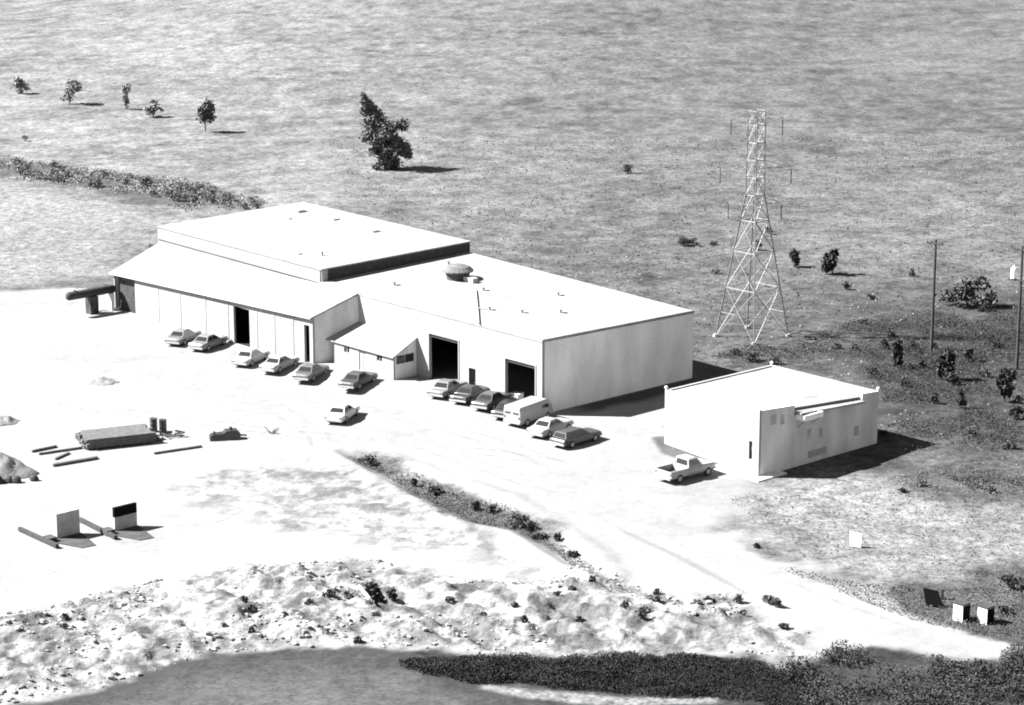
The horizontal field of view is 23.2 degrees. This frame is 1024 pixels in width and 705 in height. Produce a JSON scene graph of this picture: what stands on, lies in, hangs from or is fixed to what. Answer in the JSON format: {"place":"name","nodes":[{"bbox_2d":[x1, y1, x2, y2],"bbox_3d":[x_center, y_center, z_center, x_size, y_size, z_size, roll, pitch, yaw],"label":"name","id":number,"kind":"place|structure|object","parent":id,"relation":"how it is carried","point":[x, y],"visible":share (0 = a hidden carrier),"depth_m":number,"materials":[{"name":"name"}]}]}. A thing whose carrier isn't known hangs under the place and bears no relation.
{"place":"outdoors","nodes":[
{"label":"outdoors","id":0,"kind":"place"},
{"bbox_2d":[35,649,562,704],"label":"pond","id":1,"kind":"structure","parent":0,"point":[335,677],"depth_m":162.64,"materials":[{"name":"liquid"}]},
{"bbox_2d":[0,557,829,704],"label":"rubble bank","id":2,"kind":"structure","parent":0,"point":[196,604],"depth_m":173.11,"materials":[{"name":"white stone"}]},
{"bbox_2d":[322,588,335,596],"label":"bank weed","id":3,"kind":"object","parent":2,"relation":"on","point":[330,592],"visible":1,"depth_m":177.22,"materials":[{"name":"grey plant"}]},
{"bbox_2d":[362,579,385,603],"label":"bank bush","id":4,"kind":"object","parent":2,"relation":"on","point":[374,592],"visible":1,"depth_m":176.43,"materials":[{"name":"black plant"}]},
{"bbox_2d":[386,586,397,600],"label":"bank bush","id":5,"kind":"object","parent":2,"relation":"on","point":[391,594],"visible":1,"depth_m":178.74,"materials":[{"name":"grey plant"}]},
{"bbox_2d":[0,558,808,703],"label":"loose rocks","id":6,"kind":"object","parent":2,"relation":"on","point":[281,613],"visible":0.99,"depth_m":172.92,"materials":[{"name":"white stone"}]},
{"bbox_2d":[634,607,646,617],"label":"mound bush","id":7,"kind":"object","parent":2,"relation":"on","point":[641,612],"visible":1,"depth_m":173.02,"materials":[{"name":"grey plant"}]},
{"bbox_2d":[732,593,743,603],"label":"mound bush","id":8,"kind":"object","parent":2,"relation":"on","point":[738,597],"visible":1,"depth_m":177.90,"materials":[{"name":"grey plant"}]},
{"bbox_2d":[0,287,972,661],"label":"dirt yard","id":9,"kind":"structure","parent":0,"point":[300,485],"depth_m":209.75,"materials":[{"name":"soil"}]},
{"bbox_2d":[0,415,19,426],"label":"spoil pile","id":10,"kind":"object","parent":9,"relation":"on","point":[6,420],"visible":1,"depth_m":224.10,"materials":[{"name":"soil"}]},
{"bbox_2d":[0,452,39,483],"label":"spoil heap","id":11,"kind":"object","parent":9,"relation":"on","point":[14,470],"visible":1,"depth_m":207.91,"materials":[{"name":"soil"}]},
{"bbox_2d":[31,445,56,452],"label":"plank","id":12,"kind":"object","parent":9,"relation":"on","point":[43,448],"visible":1,"depth_m":215.98,"materials":[{"name":"grey wood"}]},
{"bbox_2d":[18,508,95,547],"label":"upright panel","id":13,"kind":"object","parent":9,"relation":"on","point":[67,528],"visible":1,"depth_m":192.11,"materials":[{"name":"concrete"}]},
{"bbox_2d":[39,446,81,454],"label":"plank","id":14,"kind":"object","parent":9,"relation":"on","point":[60,450],"visible":1,"depth_m":215.44,"materials":[{"name":"grey wood"}]},
{"bbox_2d":[52,456,97,466],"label":"plank","id":15,"kind":"object","parent":9,"relation":"on","point":[73,461],"visible":1,"depth_m":212.11,"materials":[{"name":"wood"}]},
{"bbox_2d":[65,285,119,314],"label":"storage tank","id":16,"kind":"object","parent":9,"relation":"on","point":[90,295],"visible":1,"depth_m":266.43,"materials":[{"name":"grey metal"}]},
{"bbox_2d":[86,376,119,385],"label":"spoil pile","id":17,"kind":"object","parent":9,"relation":"on","point":[100,381],"visible":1,"depth_m":237.93,"materials":[{"name":"soil"}]},
{"bbox_2d":[75,423,155,449],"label":"lumber stack","id":18,"kind":"object","parent":9,"relation":"on","point":[119,436],"visible":1,"depth_m":217.32,"materials":[{"name":"grey wood"}]},
{"bbox_2d":[79,502,153,540],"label":"upright panel","id":19,"kind":"object","parent":9,"relation":"on","point":[125,525],"visible":0.96,"depth_m":193.97,"materials":[{"name":"metal"}]},
{"bbox_2d":[149,417,157,431],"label":"oil drum","id":20,"kind":"object","parent":9,"relation":"on","point":[153,423],"visible":0.91,"depth_m":221.33,"materials":[{"name":"paint"}]},
{"bbox_2d":[159,419,166,435],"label":"oil drum","id":21,"kind":"object","parent":9,"relation":"on","point":[162,425],"visible":1,"depth_m":220.14,"materials":[{"name":"black paint"}]},
{"bbox_2d":[156,430,184,440],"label":"scrap heap","id":22,"kind":"object","parent":9,"relation":"on","point":[170,435],"visible":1,"depth_m":219.76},
{"bbox_2d":[154,445,201,454],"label":"plank","id":23,"kind":"object","parent":9,"relation":"on","point":[178,449],"visible":1,"depth_m":215.74,"materials":[{"name":"wood"}]},
{"bbox_2d":[164,328,201,345],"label":"parked car","id":24,"kind":"object","parent":9,"relation":"on","point":[179,336],"visible":0.91,"depth_m":253.07,"materials":[{"name":"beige paint"}]},
{"bbox_2d":[187,333,228,350],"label":"parked car","id":25,"kind":"object","parent":9,"relation":"on","point":[205,341],"visible":1,"depth_m":250.90,"materials":[{"name":"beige paint"}]},
{"bbox_2d":[209,427,246,441],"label":"piece of machinery","id":26,"kind":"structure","parent":9,"relation":"on","point":[229,433],"depth_m":218.96,"materials":[{"name":"black paint"}]},
{"bbox_2d":[231,348,270,366],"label":"parked car","id":27,"kind":"object","parent":9,"relation":"on","point":[250,357],"visible":1,"depth_m":244.77,"materials":[{"name":"white paint"}]},
{"bbox_2d":[258,354,299,372],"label":"parked car","id":28,"kind":"object","parent":9,"relation":"on","point":[276,363],"visible":1,"depth_m":241.92,"materials":[{"name":"white paint"}]},
{"bbox_2d":[291,363,329,381],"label":"parked car","id":29,"kind":"object","parent":9,"relation":"on","point":[308,371],"visible":1,"depth_m":238.31,"materials":[{"name":"paint"}]},
{"bbox_2d":[323,403,359,422],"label":"parked car","id":30,"kind":"object","parent":9,"relation":"on","point":[339,412],"visible":1,"depth_m":224.47,"materials":[{"name":"paint"}]},
{"bbox_2d":[337,370,378,389],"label":"parked car","id":31,"kind":"object","parent":9,"relation":"on","point":[354,379],"visible":1,"depth_m":234.80,"materials":[{"name":"paint"}]},
{"bbox_2d":[108,202,694,410],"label":"workshop building","id":32,"kind":"structure","parent":9,"relation":"on","point":[301,280],"depth_m":245.81,"materials":[{"name":"metal"}]},
{"bbox_2d":[118,276,135,312],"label":"sliding door","id":33,"kind":"structure","parent":32,"relation":"in","point":[126,286],"depth_m":267.55,"materials":[{"name":"grey paint"}]},
{"bbox_2d":[428,332,458,379],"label":"door frame","id":34,"kind":"structure","parent":32,"relation":"in","point":[438,336],"depth_m":235.65,"materials":[{"name":"paint"}]},
{"bbox_2d":[470,368,475,384],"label":"personnel door","id":35,"kind":"structure","parent":32,"relation":"in","point":[472,371],"depth_m":233.42,"materials":[{"name":"metal"}]},
{"bbox_2d":[504,357,535,395],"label":"door frame","id":36,"kind":"structure","parent":32,"relation":"in","point":[511,360],"depth_m":228.07,"materials":[{"name":"paint"}]},
{"bbox_2d":[426,378,466,398],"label":"parked car","id":37,"kind":"object","parent":9,"relation":"on","point":[443,388],"visible":0.84,"depth_m":231.26,"materials":[{"name":"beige paint"}]},
{"bbox_2d":[449,384,488,403],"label":"parked car","id":38,"kind":"object","parent":9,"relation":"on","point":[467,393],"visible":0.9,"depth_m":229.33,"materials":[{"name":"paint"}]},
{"bbox_2d":[346,455,599,572],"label":"grassy ditch","id":39,"kind":"object","parent":9,"relation":"in","point":[385,465],"visible":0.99,"depth_m":201.69,"materials":[{"name":"plant"}]},
{"bbox_2d":[352,454,378,463],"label":"weed clump","id":40,"kind":"object","parent":39,"relation":"on","point":[369,460],"visible":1,"depth_m":212.64,"materials":[{"name":"grey plant"}]},
{"bbox_2d":[347,456,591,568],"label":"ditch weeds","id":41,"kind":"object","parent":39,"relation":"on","point":[453,503],"visible":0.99,"depth_m":201.32,"materials":[{"name":"grey plant"}]},
{"bbox_2d":[470,501,480,509],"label":"weed tuft","id":42,"kind":"object","parent":39,"relation":"on","point":[477,504],"visible":1,"depth_m":200.29,"materials":[{"name":"grey plant"}]},
{"bbox_2d":[484,504,497,511],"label":"weed tuft","id":43,"kind":"object","parent":39,"relation":"on","point":[490,507],"visible":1,"depth_m":199.84,"materials":[{"name":"grey plant"}]},
{"bbox_2d":[505,512,529,529],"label":"weed clump","id":44,"kind":"object","parent":39,"relation":"on","point":[518,517],"visible":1,"depth_m":195.85,"materials":[{"name":"grey plant"}]},
{"bbox_2d":[523,520,537,531],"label":"weed clump","id":45,"kind":"object","parent":39,"relation":"on","point":[530,522],"visible":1,"depth_m":195.01,"materials":[{"name":"grey plant"}]},
{"bbox_2d":[530,531,547,538],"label":"weed tuft","id":46,"kind":"object","parent":39,"relation":"on","point":[538,535],"visible":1,"depth_m":193.13,"materials":[{"name":"grey plant"}]},
{"bbox_2d":[566,549,579,556],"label":"weed tuft","id":47,"kind":"object","parent":39,"relation":"on","point":[570,553],"visible":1,"depth_m":188.73,"materials":[{"name":"grey plant"}]},
{"bbox_2d":[470,390,513,410],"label":"parked car","id":48,"kind":"object","parent":9,"relation":"on","point":[489,399],"visible":0.87,"depth_m":227.22,"materials":[{"name":"paint"}]},
{"bbox_2d":[490,399,517,417],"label":"parked car","id":49,"kind":"object","parent":9,"relation":"on","point":[498,411],"visible":0.42,"depth_m":224.85,"materials":[{"name":"paint"}]},
{"bbox_2d":[510,391,523,399],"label":"packing crate","id":50,"kind":"object","parent":9,"relation":"on","point":[517,395],"visible":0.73,"depth_m":230.21,"materials":[{"name":"wood"}]},
{"bbox_2d":[503,396,553,425],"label":"delivery van","id":51,"kind":"object","parent":9,"relation":"on","point":[526,411],"visible":0.95,"depth_m":223.31,"materials":[{"name":"white paint"}]},
{"bbox_2d":[526,416,573,437],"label":"parked car","id":52,"kind":"object","parent":9,"relation":"on","point":[547,427],"visible":0.88,"depth_m":220.11,"materials":[{"name":"white paint"}]},
{"bbox_2d":[548,426,602,447],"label":"station wagon","id":53,"kind":"object","parent":9,"relation":"on","point":[571,437],"visible":1,"depth_m":216.91,"materials":[{"name":"paint"}]},
{"bbox_2d":[654,454,716,482],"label":"pickup truck","id":54,"kind":"object","parent":9,"relation":"on","point":[681,467],"visible":1,"depth_m":207.45,"materials":[{"name":"white paint"}]},
{"bbox_2d":[664,361,879,481],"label":"block building","id":55,"kind":"structure","parent":9,"relation":"on","point":[760,424],"depth_m":213.29,"materials":[{"name":"white concrete"}]},
{"bbox_2d":[771,596,781,607],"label":"mound bush","id":56,"kind":"object","parent":9,"relation":"on","point":[776,601],"visible":1,"depth_m":177.03,"materials":[{"name":"grey plant"}]},
{"bbox_2d":[0,0,1023,704],"bbox_3d":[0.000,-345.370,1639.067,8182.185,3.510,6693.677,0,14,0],"label":"grass field","id":57,"kind":"structure","parent":0,"point":[282,84],"depth_m":359.14,"materials":[{"name":"plant"}]},
{"bbox_2d":[13,76,31,93],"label":"tree","id":58,"kind":"object","parent":57,"relation":"on","point":[19,83],"visible":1,"depth_m":428.59,"materials":[{"name":"grey plant"}]},
{"bbox_2d":[60,78,81,104],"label":"tree","id":59,"kind":"object","parent":57,"relation":"on","point":[71,88],"visible":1,"depth_m":416.31,"materials":[{"name":"grey plant"}]},
{"bbox_2d":[120,83,130,108],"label":"tree","id":60,"kind":"object","parent":57,"relation":"on","point":[125,99],"visible":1,"depth_m":410.77,"materials":[{"name":"grey plant"}]},
{"bbox_2d":[0,156,263,211],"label":"ditch scrub","id":61,"kind":"object","parent":57,"relation":"on","point":[117,178],"visible":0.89,"depth_m":345.05,"materials":[{"name":"grey plant"}]},
{"bbox_2d":[143,99,163,116],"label":"tree","id":62,"kind":"object","parent":57,"relation":"on","point":[154,108],"visible":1,"depth_m":402.50,"materials":[{"name":"grey plant"}]},
{"bbox_2d":[187,184,202,192],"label":"scrub shrub","id":63,"kind":"object","parent":57,"relation":"on","point":[195,188],"visible":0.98,"depth_m":335.87,"materials":[{"name":"grey plant"}]},
{"bbox_2d":[195,96,216,131],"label":"tree","id":64,"kind":"object","parent":57,"relation":"on","point":[205,109],"visible":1,"depth_m":387.31,"materials":[{"name":"grey plant"}]},
{"bbox_2d":[221,194,238,202],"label":"scrub shrub","id":65,"kind":"object","parent":57,"relation":"on","point":[227,196],"visible":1,"depth_m":329.48,"materials":[{"name":"grey plant"}]},
{"bbox_2d":[358,91,413,170],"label":"ragged tree","id":66,"kind":"object","parent":57,"relation":"on","point":[382,137],"visible":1,"depth_m":353.32,"materials":[{"name":"grey plant"}]},
{"bbox_2d":[398,650,810,704],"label":"thicket","id":67,"kind":"object","parent":57,"relation":"on","point":[623,671],"visible":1,"depth_m":163.67,"materials":[{"name":"black plant"}]},
{"bbox_2d":[622,163,633,173],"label":"shrub","id":68,"kind":"object","parent":57,"relation":"on","point":[626,169],"visible":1,"depth_m":351.29,"materials":[{"name":"grey plant"}]},
{"bbox_2d":[678,236,701,245],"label":"shrub","id":69,"kind":"object","parent":57,"relation":"on","point":[681,240],"visible":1,"depth_m":301.86,"materials":[{"name":"grey plant"}]},
{"bbox_2d":[741,348,762,361],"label":"scrub clump","id":70,"kind":"object","parent":57,"relation":"on","point":[751,356],"visible":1,"depth_m":246.26,"materials":[{"name":"grey plant"}]},
{"bbox_2d":[713,107,791,345],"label":"lattice pylon","id":71,"kind":"object","parent":57,"relation":"on","point":[749,281],"visible":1,"depth_m":253.41,"materials":[{"name":"metal"}]},
{"bbox_2d":[766,354,781,364],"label":"scrub clump","id":72,"kind":"object","parent":57,"relation":"on","point":[777,361],"visible":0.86,"depth_m":245.25,"materials":[{"name":"grey plant"}]},
{"bbox_2d":[789,248,800,266],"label":"shrub","id":73,"kind":"object","parent":57,"relation":"on","point":[794,256],"visible":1,"depth_m":289.57,"materials":[{"name":"grey plant"}]},
{"bbox_2d":[820,247,838,274],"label":"round bush","id":74,"kind":"object","parent":57,"relation":"on","point":[830,259],"visible":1,"depth_m":285.40,"materials":[{"name":"black plant"}]},
{"bbox_2d":[850,531,861,547],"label":"white marker","id":75,"kind":"object","parent":57,"relation":"on","point":[855,539],"visible":1,"depth_m":190.01,"materials":[{"name":"ceramic"}]},
{"bbox_2d":[712,300,1023,489],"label":"rough grass","id":76,"kind":"structure","parent":57,"relation":"on","point":[982,337],"depth_m":245.96,"materials":[{"name":"grey plant"}]},
{"bbox_2d":[731,453,1023,582],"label":"meadow tufts","id":77,"kind":"object","parent":57,"relation":"on","point":[908,518],"visible":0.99,"depth_m":197.18,"materials":[{"name":"grey plant"}]},
{"bbox_2d":[879,338,889,348],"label":"scrub clump","id":78,"kind":"object","parent":57,"relation":"on","point":[884,341],"visible":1,"depth_m":251.36,"materials":[{"name":"grey plant"}]},
{"bbox_2d":[891,338,903,366],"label":"shrub","id":79,"kind":"object","parent":57,"relation":"on","point":[897,349],"visible":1,"depth_m":243.46,"materials":[{"name":"grey plant"}]},
{"bbox_2d":[776,639,1023,704],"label":"scrub thicket","id":80,"kind":"object","parent":57,"relation":"on","point":[998,687],"visible":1,"depth_m":162.21,"materials":[{"name":"grey plant"}]},
{"bbox_2d":[897,375,908,385],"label":"scrub clump","id":81,"kind":"object","parent":57,"relation":"on","point":[902,380],"visible":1,"depth_m":236.86,"materials":[{"name":"grey plant"}]},
{"bbox_2d":[785,567,1023,638],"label":"verge weeds","id":82,"kind":"object","parent":57,"relation":"on","point":[949,592],"visible":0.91,"depth_m":178.35,"materials":[{"name":"grey plant"}]},
{"bbox_2d":[907,338,919,348],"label":"scrub clump","id":83,"kind":"object","parent":57,"relation":"on","point":[911,342],"visible":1,"depth_m":251.26,"materials":[{"name":"grey plant"}]},
{"bbox_2d":[914,479,932,486],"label":"scrub clump","id":84,"kind":"object","parent":57,"relation":"on","point":[923,483],"visible":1,"depth_m":205.52,"materials":[{"name":"grey plant"}]},
{"bbox_2d":[923,588,942,607],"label":"tilted board","id":85,"kind":"object","parent":57,"relation":"on","point":[932,597],"visible":1,"depth_m":177.14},
{"bbox_2d":[930,392,938,403],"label":"shrub","id":86,"kind":"object","parent":57,"relation":"on","point":[933,399],"visible":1,"depth_m":230.84,"materials":[{"name":"grey plant"}]},
{"bbox_2d":[926,240,943,353],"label":"utility pole","id":87,"kind":"object","parent":57,"relation":"on","point":[933,297],"visible":0.98,"depth_m":248.24,"materials":[{"name":"grey wood"}]},
{"bbox_2d":[936,347,956,380],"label":"shrub","id":88,"kind":"object","parent":57,"relation":"on","point":[945,362],"visible":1,"depth_m":238.72,"materials":[{"name":"grey plant"}]},
{"bbox_2d":[945,371,961,384],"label":"shrub","id":89,"kind":"object","parent":57,"relation":"on","point":[950,376],"visible":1,"depth_m":237.45,"materials":[{"name":"grey plant"}]},
{"bbox_2d":[956,388,966,407],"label":"shrub","id":90,"kind":"object","parent":57,"relation":"on","point":[960,400],"visible":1,"depth_m":229.14,"materials":[{"name":"grey plant"}]},
{"bbox_2d":[953,599,970,621],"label":"utility box","id":91,"kind":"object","parent":57,"relation":"on","point":[961,609],"depth_m":174.26,"materials":[{"name":"metal"}]},
{"bbox_2d":[935,275,1000,309],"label":"bush","id":92,"kind":"object","parent":57,"relation":"on","point":[965,290],"visible":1,"depth_m":269.36,"materials":[{"name":"grey plant"}]},
{"bbox_2d":[963,347,975,360],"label":"scrub clump","id":93,"kind":"object","parent":57,"relation":"on","point":[968,351],"visible":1,"depth_m":246.28,"materials":[{"name":"grey plant"}]},
{"bbox_2d":[975,302,991,311],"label":"shrub","id":94,"kind":"object","parent":57,"relation":"on","point":[985,306],"visible":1,"depth_m":267.60,"materials":[{"name":"grey plant"}]},
{"bbox_2d":[978,365,990,376],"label":"scrub clump","id":95,"kind":"object","parent":57,"relation":"on","point":[985,370],"visible":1,"depth_m":240.44,"materials":[{"name":"grey plant"}]},
{"bbox_2d":[977,603,994,624],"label":"utility box","id":96,"kind":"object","parent":57,"relation":"on","point":[986,612],"depth_m":173.78,"materials":[{"name":"metal"}]},
{"bbox_2d":[981,485,998,493],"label":"scrub clump","id":97,"kind":"object","parent":57,"relation":"on","point":[990,489],"visible":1,"depth_m":203.93,"materials":[{"name":"grey plant"}]},
{"bbox_2d":[995,367,1017,401],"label":"shrub","id":98,"kind":"object","parent":57,"relation":"on","point":[1005,378],"visible":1,"depth_m":230.97,"materials":[{"name":"grey plant"}]},
{"bbox_2d":[998,605,1014,615],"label":"shrub","id":99,"kind":"object","parent":57,"relation":"on","point":[1006,609],"visible":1,"depth_m":175.63,"materials":[{"name":"grey plant"}]},
{"bbox_2d":[1000,441,1018,449],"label":"scrub clump","id":100,"kind":"object","parent":57,"relation":"on","point":[1008,446],"visible":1,"depth_m":216.25,"materials":[{"name":"grey plant"}]},
{"bbox_2d":[997,573,1023,587],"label":"shrub","id":101,"kind":"object","parent":57,"relation":"on","point":[1011,580],"visible":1,"depth_m":180.69,"materials":[{"name":"grey plant"}]},
{"bbox_2d":[1007,405,1023,418],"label":"shrub","id":102,"kind":"object","parent":57,"relation":"on","point":[1015,411],"visible":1,"depth_m":225.58,"materials":[{"name":"grey plant"}]},
{"bbox_2d":[1011,246,1023,369],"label":"utility pole","id":103,"kind":"object","parent":57,"relation":"on","point":[1013,272],"visible":0.96,"depth_m":241.54,"materials":[{"name":"grey wood"}]},
{"bbox_2d":[1013,395,1023,403],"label":"shrub","id":104,"kind":"object","parent":57,"relation":"on","point":[1019,398],"visible":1,"depth_m":230.87,"materials":[{"name":"grey plant"}]},
{"bbox_2d":[624,499,1007,660],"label":"dirt road","id":105,"kind":"structure","parent":0,"point":[715,550],"depth_m":181.72,"materials":[{"name":"soil"}]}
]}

